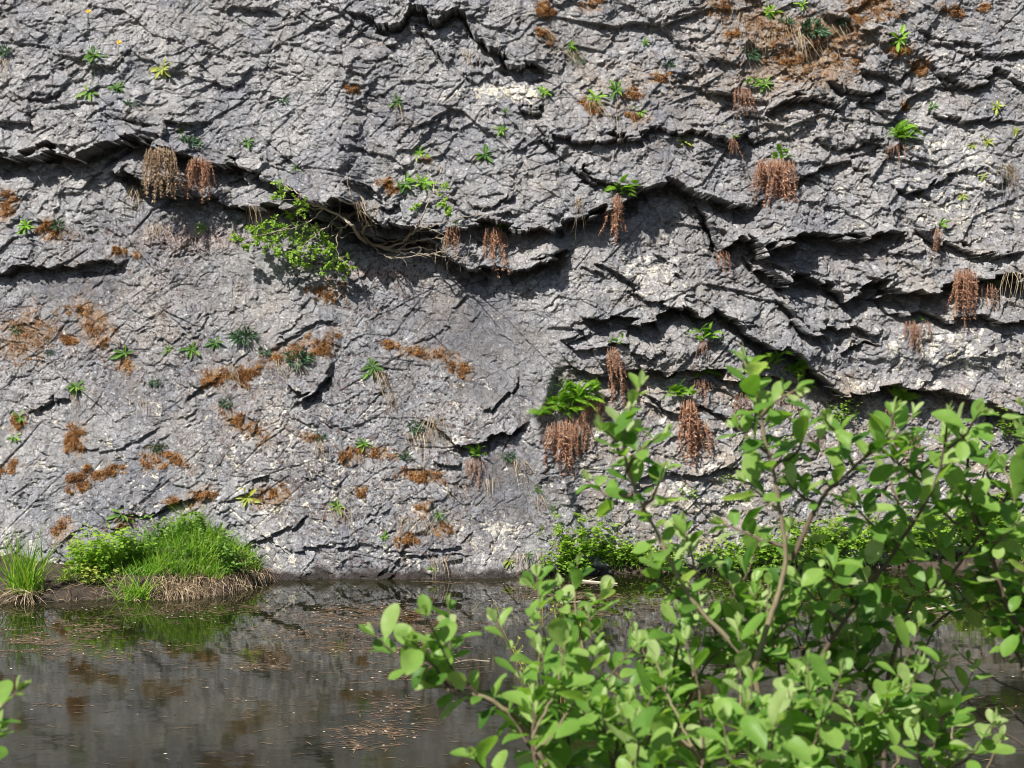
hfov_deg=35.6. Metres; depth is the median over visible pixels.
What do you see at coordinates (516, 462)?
dry grass tuft
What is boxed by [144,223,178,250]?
dry grass tuft
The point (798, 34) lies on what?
dry grass tuft
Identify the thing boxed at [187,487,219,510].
moss patch
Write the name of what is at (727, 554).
leafy herb
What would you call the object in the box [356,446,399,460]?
moss patch
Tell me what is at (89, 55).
rosette plant
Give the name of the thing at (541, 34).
moss patch
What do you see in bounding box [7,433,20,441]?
rosette plant
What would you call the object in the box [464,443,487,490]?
fern
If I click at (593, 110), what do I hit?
moss patch
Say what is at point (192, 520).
leafy herb
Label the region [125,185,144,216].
dry grass tuft
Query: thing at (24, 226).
rosette plant
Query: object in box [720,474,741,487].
leafy herb
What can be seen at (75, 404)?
dry grass tuft
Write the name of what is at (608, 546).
leafy herb
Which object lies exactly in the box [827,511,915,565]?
leafy herb
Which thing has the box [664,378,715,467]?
fern
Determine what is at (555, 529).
white flowered herb
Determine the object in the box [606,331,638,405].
fern
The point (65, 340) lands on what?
moss patch
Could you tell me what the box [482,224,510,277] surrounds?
fern
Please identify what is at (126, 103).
herb cushion
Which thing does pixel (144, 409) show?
dry grass tuft
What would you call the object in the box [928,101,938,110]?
rosette plant
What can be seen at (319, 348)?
moss patch
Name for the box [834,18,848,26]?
herb cushion
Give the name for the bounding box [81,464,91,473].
moss patch
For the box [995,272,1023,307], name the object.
dry grass tuft
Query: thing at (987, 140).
rosette plant
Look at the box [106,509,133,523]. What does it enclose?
rosette plant
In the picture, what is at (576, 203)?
dry grass tuft
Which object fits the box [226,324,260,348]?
herb cushion
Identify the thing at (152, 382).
herb cushion
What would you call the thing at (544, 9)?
moss patch
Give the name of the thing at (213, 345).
rosette plant
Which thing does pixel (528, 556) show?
grass tuft
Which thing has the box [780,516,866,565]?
leafy herb
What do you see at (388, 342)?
moss patch
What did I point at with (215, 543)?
leafy herb
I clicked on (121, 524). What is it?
moss patch
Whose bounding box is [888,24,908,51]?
rosette plant
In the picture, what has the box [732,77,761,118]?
fern
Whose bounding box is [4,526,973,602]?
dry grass
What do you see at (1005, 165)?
dry grass tuft
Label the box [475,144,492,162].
rosette plant
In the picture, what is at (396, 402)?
dry grass tuft
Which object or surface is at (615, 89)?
rosette plant
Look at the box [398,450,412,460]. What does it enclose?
herb cushion
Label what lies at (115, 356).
rosette plant
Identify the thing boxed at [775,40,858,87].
moss patch
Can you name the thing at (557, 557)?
leafy herb
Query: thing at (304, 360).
herb cushion
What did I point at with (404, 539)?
moss patch
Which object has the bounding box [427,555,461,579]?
dry grass tuft
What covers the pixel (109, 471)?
moss patch
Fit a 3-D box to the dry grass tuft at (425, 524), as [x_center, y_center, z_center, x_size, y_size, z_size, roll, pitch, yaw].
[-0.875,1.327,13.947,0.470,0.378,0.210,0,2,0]
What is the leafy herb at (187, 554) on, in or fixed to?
on the mud bank at (77, 592)
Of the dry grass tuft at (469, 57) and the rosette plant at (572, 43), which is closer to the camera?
the dry grass tuft at (469, 57)
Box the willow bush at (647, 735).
[359,345,1023,767]
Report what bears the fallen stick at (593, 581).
on the water
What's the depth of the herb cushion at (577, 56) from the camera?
14.83 m
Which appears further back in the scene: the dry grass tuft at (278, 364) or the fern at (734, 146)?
the fern at (734, 146)
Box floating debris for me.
[0,580,1022,766]
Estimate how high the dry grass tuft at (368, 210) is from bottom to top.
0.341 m
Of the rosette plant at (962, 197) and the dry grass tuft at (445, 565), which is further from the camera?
the rosette plant at (962, 197)
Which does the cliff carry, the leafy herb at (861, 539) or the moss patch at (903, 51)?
the moss patch at (903, 51)
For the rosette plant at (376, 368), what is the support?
on the cliff
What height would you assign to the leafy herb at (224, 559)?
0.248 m
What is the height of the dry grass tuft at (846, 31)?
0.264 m
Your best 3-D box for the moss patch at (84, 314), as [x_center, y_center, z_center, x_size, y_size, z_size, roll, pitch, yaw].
[-3.785,-0.534,14.417,0.569,0.670,0.150,1,2,19]
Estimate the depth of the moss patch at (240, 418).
14.12 m
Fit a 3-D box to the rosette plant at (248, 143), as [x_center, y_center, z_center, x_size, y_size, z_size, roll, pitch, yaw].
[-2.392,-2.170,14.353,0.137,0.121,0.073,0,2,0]
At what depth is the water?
10.11 m
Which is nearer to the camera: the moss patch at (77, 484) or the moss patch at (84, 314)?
the moss patch at (77, 484)
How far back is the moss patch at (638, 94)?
14.77 m
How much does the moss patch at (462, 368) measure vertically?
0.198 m
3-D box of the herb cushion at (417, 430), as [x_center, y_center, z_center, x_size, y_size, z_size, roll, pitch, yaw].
[-0.872,0.381,14.212,0.176,0.154,0.128,-1,2,-34]
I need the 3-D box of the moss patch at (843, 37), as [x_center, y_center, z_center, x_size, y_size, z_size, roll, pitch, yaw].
[3.005,-3.291,15.136,0.883,0.703,0.249,0,2,0]
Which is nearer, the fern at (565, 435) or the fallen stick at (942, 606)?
the fallen stick at (942, 606)
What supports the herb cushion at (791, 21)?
on the moss patch at (766, 26)
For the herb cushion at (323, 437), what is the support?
on the cliff
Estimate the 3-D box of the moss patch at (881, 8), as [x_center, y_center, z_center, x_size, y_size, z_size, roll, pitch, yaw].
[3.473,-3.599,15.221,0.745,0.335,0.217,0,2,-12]
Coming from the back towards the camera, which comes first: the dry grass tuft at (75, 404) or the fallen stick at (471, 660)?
the dry grass tuft at (75, 404)
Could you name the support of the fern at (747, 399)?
on the cliff
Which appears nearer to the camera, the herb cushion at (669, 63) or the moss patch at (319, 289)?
the moss patch at (319, 289)
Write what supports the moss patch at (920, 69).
on the cliff
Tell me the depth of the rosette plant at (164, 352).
14.29 m
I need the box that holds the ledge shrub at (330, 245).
[228,164,487,281]
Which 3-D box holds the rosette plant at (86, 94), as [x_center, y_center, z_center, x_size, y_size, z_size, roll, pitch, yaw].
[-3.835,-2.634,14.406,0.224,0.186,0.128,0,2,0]
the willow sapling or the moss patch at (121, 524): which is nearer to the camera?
the willow sapling
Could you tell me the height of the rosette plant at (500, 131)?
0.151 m
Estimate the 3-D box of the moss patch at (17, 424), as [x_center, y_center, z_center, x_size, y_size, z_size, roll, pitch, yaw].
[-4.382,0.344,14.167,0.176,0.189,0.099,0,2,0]
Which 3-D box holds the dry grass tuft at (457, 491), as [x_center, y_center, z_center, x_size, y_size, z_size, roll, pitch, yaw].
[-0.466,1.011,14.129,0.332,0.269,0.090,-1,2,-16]
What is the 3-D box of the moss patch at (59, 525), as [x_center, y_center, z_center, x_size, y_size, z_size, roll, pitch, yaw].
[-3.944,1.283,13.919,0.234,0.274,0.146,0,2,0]
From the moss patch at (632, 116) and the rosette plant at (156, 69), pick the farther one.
the moss patch at (632, 116)
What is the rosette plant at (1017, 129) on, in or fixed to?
on the cliff
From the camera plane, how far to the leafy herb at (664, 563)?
14.27 m
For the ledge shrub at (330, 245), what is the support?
on the cliff
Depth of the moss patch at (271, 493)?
14.03 m
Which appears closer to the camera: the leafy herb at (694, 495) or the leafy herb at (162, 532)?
the leafy herb at (162, 532)
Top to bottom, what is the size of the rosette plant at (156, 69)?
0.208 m
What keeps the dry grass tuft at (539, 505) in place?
on the cliff
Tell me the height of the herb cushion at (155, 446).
0.163 m
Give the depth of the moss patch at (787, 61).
15.02 m
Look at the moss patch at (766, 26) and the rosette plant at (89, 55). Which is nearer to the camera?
the rosette plant at (89, 55)
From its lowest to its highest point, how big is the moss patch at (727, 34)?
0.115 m
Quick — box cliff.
[0,0,1023,579]
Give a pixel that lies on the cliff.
(838, 276)
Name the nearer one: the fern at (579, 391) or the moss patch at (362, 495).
the moss patch at (362, 495)
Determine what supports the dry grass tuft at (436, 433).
on the cliff
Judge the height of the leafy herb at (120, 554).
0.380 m
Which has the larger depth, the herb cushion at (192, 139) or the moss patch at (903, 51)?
the moss patch at (903, 51)
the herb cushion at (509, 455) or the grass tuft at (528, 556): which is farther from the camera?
the herb cushion at (509, 455)
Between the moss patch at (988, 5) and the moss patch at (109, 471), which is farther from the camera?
the moss patch at (988, 5)
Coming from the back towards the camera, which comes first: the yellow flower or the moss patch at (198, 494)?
the yellow flower
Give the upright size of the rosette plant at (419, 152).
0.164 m
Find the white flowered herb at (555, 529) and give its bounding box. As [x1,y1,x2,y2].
[537,524,563,535]
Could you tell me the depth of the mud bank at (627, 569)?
14.51 m
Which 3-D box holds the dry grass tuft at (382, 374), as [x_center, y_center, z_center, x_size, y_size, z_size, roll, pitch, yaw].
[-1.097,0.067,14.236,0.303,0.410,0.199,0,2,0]
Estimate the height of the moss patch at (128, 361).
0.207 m
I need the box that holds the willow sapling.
[0,675,30,758]
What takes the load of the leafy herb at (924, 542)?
on the mud bank at (627, 569)
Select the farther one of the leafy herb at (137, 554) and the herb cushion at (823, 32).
the herb cushion at (823, 32)
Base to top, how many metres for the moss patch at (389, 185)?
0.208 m
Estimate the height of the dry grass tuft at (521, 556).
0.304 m
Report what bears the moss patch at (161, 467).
on the cliff
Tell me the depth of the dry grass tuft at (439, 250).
14.45 m
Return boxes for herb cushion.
[0,44,11,56]
[10,324,23,334]
[49,217,65,230]
[122,99,137,106]
[147,376,161,385]
[148,439,167,452]
[175,133,202,147]
[218,396,232,408]
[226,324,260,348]
[256,344,272,355]
[277,97,289,102]
[283,346,315,372]
[312,429,327,441]
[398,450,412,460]
[406,418,423,433]
[500,451,515,462]
[568,50,585,64]
[664,59,679,66]
[742,46,761,61]
[778,15,793,24]
[798,16,832,40]
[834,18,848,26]
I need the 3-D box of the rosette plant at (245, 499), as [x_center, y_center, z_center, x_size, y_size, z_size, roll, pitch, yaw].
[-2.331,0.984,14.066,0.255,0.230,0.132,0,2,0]
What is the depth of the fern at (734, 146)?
14.67 m
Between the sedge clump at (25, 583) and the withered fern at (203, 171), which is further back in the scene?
the withered fern at (203, 171)
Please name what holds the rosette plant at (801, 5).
on the cliff
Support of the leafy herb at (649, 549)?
on the mud bank at (627, 569)
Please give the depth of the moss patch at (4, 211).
14.52 m
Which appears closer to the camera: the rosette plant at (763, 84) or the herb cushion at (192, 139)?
the herb cushion at (192, 139)
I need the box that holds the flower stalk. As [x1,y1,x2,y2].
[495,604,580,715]
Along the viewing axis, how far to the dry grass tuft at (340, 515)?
13.95 m
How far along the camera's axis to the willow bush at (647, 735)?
3.36 m
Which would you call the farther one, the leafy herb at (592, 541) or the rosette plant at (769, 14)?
the rosette plant at (769, 14)
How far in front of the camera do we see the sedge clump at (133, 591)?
12.87 m
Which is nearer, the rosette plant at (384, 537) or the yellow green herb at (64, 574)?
the yellow green herb at (64, 574)
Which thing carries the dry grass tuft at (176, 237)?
on the cliff
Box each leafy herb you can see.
[63,528,119,576]
[80,522,156,568]
[120,515,199,543]
[127,534,162,562]
[164,541,200,560]
[168,511,207,536]
[189,524,236,559]
[215,545,261,576]
[537,539,588,576]
[551,511,606,576]
[561,520,621,564]
[597,536,648,566]
[624,537,685,567]
[635,551,687,570]
[678,486,699,497]
[686,537,763,572]
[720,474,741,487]
[722,529,820,571]
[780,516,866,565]
[827,397,862,422]
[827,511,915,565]
[890,502,966,554]
[936,493,1023,553]
[996,406,1023,438]
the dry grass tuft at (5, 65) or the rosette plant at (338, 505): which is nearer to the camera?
the rosette plant at (338, 505)
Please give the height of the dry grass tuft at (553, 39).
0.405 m
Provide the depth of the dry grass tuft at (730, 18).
14.99 m
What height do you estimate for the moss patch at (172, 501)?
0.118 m
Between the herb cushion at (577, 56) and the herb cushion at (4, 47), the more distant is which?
the herb cushion at (577, 56)
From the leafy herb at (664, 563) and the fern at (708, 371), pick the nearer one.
the leafy herb at (664, 563)
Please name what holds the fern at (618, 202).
on the cliff
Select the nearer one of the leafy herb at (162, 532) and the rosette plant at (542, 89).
the leafy herb at (162, 532)
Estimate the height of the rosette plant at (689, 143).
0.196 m
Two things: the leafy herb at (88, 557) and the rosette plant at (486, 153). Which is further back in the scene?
the rosette plant at (486, 153)
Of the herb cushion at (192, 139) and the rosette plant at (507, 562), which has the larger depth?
the herb cushion at (192, 139)
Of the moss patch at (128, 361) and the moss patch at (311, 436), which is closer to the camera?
the moss patch at (311, 436)
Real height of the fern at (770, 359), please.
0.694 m
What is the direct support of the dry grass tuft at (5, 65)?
on the cliff
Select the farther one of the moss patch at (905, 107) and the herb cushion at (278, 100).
the moss patch at (905, 107)
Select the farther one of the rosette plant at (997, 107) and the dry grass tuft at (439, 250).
the rosette plant at (997, 107)
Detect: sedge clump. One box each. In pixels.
[0,524,64,604]
[90,562,165,602]
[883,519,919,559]
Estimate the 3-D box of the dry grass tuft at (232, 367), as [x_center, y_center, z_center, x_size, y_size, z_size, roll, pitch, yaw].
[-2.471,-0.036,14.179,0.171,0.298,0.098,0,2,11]
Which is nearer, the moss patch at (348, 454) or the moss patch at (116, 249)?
the moss patch at (348, 454)
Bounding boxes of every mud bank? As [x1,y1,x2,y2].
[0,538,272,601]
[613,550,1023,573]
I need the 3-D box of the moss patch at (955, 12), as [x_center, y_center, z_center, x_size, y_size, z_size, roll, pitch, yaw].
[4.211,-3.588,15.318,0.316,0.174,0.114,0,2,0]
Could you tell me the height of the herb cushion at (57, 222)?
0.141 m
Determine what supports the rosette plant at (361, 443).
on the cliff
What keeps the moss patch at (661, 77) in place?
on the cliff
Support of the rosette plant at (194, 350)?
on the cliff
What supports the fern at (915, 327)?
on the cliff
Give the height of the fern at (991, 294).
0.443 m
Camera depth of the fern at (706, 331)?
14.50 m
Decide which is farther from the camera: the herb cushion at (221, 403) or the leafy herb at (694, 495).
the leafy herb at (694, 495)
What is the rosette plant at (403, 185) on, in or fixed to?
on the cliff
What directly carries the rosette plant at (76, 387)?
on the cliff
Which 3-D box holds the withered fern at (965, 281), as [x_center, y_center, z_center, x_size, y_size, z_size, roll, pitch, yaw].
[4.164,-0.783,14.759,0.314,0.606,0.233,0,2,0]
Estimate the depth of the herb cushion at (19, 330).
14.39 m
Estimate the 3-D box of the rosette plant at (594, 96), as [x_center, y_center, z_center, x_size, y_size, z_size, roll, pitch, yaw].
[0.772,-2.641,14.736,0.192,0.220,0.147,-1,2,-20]
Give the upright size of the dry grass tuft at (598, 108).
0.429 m
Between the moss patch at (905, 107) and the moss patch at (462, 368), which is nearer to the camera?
the moss patch at (462, 368)
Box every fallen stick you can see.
[454,658,488,663]
[582,577,617,583]
[909,605,951,612]
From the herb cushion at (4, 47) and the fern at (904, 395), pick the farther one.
the fern at (904, 395)
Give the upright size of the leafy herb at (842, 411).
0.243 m
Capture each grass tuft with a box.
[0,59,10,81]
[70,392,81,427]
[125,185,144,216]
[136,399,157,418]
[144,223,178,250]
[165,235,195,246]
[225,363,241,393]
[241,205,279,241]
[268,358,307,384]
[313,439,329,473]
[322,506,356,537]
[356,201,382,231]
[373,368,392,398]
[384,514,438,554]
[385,392,398,414]
[393,103,408,132]
[399,432,436,468]
[413,417,450,451]
[427,241,451,267]
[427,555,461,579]
[434,508,449,522]
[443,483,472,504]
[463,48,481,78]
[479,478,498,499]
[505,458,536,489]
[512,551,548,576]
[520,551,535,563]
[532,482,546,498]
[533,495,551,521]
[542,27,569,55]
[549,540,564,572]
[566,49,596,74]
[571,198,585,238]
[587,97,619,133]
[611,101,639,140]
[716,11,743,37]
[738,28,774,53]
[778,24,814,77]
[792,431,827,471]
[800,34,840,65]
[832,24,866,44]
[994,163,1023,202]
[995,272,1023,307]
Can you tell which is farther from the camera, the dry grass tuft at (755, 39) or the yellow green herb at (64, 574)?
the dry grass tuft at (755, 39)
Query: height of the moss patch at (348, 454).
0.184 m
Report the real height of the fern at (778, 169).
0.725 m
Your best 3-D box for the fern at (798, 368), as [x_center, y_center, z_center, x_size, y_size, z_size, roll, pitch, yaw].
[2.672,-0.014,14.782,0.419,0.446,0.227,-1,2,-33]
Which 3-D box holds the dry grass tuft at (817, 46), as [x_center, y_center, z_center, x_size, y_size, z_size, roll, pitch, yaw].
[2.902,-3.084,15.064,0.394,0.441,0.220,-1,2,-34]
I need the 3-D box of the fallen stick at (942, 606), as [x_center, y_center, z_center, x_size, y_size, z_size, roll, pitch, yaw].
[3.288,1.736,12.430,0.578,0.043,0.076,-1,2,-31]
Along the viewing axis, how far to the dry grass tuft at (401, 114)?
14.50 m
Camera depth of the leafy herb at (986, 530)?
14.57 m
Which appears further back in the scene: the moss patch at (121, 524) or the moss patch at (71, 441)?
the moss patch at (71, 441)
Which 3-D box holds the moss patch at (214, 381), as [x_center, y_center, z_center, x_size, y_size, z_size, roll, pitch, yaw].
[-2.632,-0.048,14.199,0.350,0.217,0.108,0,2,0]
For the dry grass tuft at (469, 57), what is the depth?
14.60 m
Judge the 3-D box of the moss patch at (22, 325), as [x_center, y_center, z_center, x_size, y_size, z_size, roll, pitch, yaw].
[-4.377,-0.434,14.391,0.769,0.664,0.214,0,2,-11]
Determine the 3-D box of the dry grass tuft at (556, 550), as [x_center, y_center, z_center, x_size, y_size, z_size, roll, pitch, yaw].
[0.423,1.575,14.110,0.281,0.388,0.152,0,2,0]
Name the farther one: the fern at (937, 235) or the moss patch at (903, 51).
the moss patch at (903, 51)
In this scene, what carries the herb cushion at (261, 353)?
on the moss patch at (302, 343)
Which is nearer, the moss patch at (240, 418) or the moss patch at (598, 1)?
the moss patch at (240, 418)
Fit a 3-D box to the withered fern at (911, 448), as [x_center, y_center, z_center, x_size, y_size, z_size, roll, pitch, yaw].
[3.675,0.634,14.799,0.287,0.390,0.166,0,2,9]
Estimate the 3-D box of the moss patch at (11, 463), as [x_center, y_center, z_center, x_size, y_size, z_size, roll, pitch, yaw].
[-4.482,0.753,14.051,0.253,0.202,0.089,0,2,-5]
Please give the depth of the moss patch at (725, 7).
14.98 m
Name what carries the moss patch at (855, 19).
on the cliff
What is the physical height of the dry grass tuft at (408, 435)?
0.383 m
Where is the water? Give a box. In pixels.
[0,569,1023,767]
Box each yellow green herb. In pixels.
[57,564,87,583]
[77,563,118,586]
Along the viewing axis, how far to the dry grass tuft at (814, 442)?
14.70 m
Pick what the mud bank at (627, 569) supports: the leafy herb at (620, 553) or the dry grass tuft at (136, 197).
the leafy herb at (620, 553)
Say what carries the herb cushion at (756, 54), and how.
on the moss patch at (766, 26)
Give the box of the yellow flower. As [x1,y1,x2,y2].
[86,9,91,47]
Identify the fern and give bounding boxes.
[141,146,184,202]
[184,157,215,202]
[442,219,462,257]
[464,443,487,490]
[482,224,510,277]
[526,388,583,479]
[552,378,604,455]
[598,174,638,244]
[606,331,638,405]
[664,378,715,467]
[684,323,724,360]
[692,368,722,407]
[715,250,731,272]
[728,135,742,158]
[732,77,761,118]
[734,390,751,418]
[749,144,798,209]
[762,349,798,412]
[778,359,818,399]
[885,119,923,162]
[885,383,921,425]
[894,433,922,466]
[903,317,931,356]
[930,217,948,254]
[944,267,978,329]
[980,277,1000,313]
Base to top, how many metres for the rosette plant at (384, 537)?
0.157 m
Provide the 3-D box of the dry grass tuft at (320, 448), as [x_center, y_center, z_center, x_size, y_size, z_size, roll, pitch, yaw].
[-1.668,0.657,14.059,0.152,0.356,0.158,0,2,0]
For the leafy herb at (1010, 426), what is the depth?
14.74 m
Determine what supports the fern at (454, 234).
on the cliff
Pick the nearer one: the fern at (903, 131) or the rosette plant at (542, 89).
the rosette plant at (542, 89)
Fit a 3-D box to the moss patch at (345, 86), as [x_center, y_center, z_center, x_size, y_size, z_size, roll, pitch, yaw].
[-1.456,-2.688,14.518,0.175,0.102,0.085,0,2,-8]
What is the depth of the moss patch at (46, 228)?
14.46 m
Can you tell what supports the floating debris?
on the water
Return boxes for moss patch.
[0,188,19,221]
[0,299,67,370]
[0,458,17,474]
[10,412,27,433]
[33,219,76,240]
[48,515,72,545]
[58,332,78,344]
[63,288,120,361]
[63,422,86,453]
[64,471,90,495]
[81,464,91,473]
[90,462,127,482]
[111,245,127,257]
[113,353,131,373]
[113,514,132,529]
[139,444,167,471]
[163,495,182,504]
[165,451,191,476]
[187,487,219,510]
[198,366,233,387]
[218,403,273,447]
[231,357,261,389]
[253,482,292,510]
[256,330,341,368]
[299,431,322,442]
[303,277,350,303]
[308,335,338,359]
[337,446,363,465]
[343,84,359,93]
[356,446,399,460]
[356,484,367,497]
[374,175,399,195]
[381,339,399,349]
[392,465,447,485]
[393,530,420,547]
[399,345,460,365]
[410,499,432,519]
[425,521,454,535]
[444,359,474,379]
[533,0,557,18]
[535,27,554,48]
[579,0,603,12]
[579,96,608,115]
[621,86,644,100]
[624,111,647,121]
[648,70,672,83]
[705,0,731,19]
[722,0,812,62]
[722,28,740,38]
[764,41,805,80]
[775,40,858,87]
[785,10,874,73]
[843,5,872,30]
[844,0,911,21]
[882,42,914,57]
[901,99,909,110]
[911,58,929,77]
[938,2,964,19]
[977,3,990,12]
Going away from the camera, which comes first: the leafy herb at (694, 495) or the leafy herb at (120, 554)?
the leafy herb at (120, 554)
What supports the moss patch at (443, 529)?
on the cliff
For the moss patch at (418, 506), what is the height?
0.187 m
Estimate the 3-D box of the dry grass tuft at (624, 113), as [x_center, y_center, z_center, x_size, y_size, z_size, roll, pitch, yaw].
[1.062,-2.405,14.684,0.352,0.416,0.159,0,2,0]
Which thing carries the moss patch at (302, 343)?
on the cliff
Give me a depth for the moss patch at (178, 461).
14.11 m
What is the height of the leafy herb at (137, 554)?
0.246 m
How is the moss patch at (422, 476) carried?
on the cliff
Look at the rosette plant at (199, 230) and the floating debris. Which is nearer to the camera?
the floating debris
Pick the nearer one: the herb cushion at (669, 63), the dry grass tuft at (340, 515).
the dry grass tuft at (340, 515)
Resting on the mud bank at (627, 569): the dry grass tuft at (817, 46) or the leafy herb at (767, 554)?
the leafy herb at (767, 554)
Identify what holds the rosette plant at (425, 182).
on the cliff
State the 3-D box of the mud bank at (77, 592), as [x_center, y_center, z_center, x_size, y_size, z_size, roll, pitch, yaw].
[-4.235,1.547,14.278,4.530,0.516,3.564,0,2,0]
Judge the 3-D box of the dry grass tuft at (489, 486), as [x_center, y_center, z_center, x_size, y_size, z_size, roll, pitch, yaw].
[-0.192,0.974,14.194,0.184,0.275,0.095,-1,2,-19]
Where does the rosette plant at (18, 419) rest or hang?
on the cliff
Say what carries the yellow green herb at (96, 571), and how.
on the mud bank at (77, 592)
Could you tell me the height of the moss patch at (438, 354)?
0.214 m
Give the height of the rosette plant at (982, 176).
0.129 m
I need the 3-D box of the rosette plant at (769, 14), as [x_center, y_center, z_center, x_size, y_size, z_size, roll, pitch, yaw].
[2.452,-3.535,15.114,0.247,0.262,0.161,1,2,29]
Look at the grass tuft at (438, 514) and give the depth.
14.06 m
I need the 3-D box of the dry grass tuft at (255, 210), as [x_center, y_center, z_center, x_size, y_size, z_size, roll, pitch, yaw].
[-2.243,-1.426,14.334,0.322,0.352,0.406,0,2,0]
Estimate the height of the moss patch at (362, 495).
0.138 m
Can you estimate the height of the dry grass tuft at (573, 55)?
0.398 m
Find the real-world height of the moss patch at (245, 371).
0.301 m
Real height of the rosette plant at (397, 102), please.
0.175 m
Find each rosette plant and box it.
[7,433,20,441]
[12,409,23,422]
[16,218,33,234]
[65,380,85,396]
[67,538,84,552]
[76,82,98,101]
[82,45,107,75]
[106,80,126,91]
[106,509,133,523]
[109,344,133,358]
[149,57,171,80]
[162,343,174,354]
[177,341,199,358]
[195,221,207,234]
[204,336,222,349]
[235,487,260,508]
[242,137,253,148]
[329,499,344,514]
[356,438,372,452]
[361,357,383,379]
[379,530,388,546]
[388,93,401,108]
[392,172,413,194]
[405,174,438,191]
[413,146,429,160]
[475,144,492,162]
[494,124,508,136]
[502,558,515,567]
[537,86,552,97]
[567,40,577,52]
[586,89,606,108]
[608,79,622,99]
[677,137,692,145]
[752,76,773,93]
[763,3,782,19]
[793,0,807,10]
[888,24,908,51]
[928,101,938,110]
[958,191,968,200]
[977,172,988,181]
[982,135,994,146]
[992,101,1006,115]
[1013,125,1020,136]
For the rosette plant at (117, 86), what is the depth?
14.38 m
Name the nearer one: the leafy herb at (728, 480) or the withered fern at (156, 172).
the withered fern at (156, 172)
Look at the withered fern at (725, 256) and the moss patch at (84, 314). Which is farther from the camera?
the withered fern at (725, 256)
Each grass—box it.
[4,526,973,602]
[51,504,1023,583]

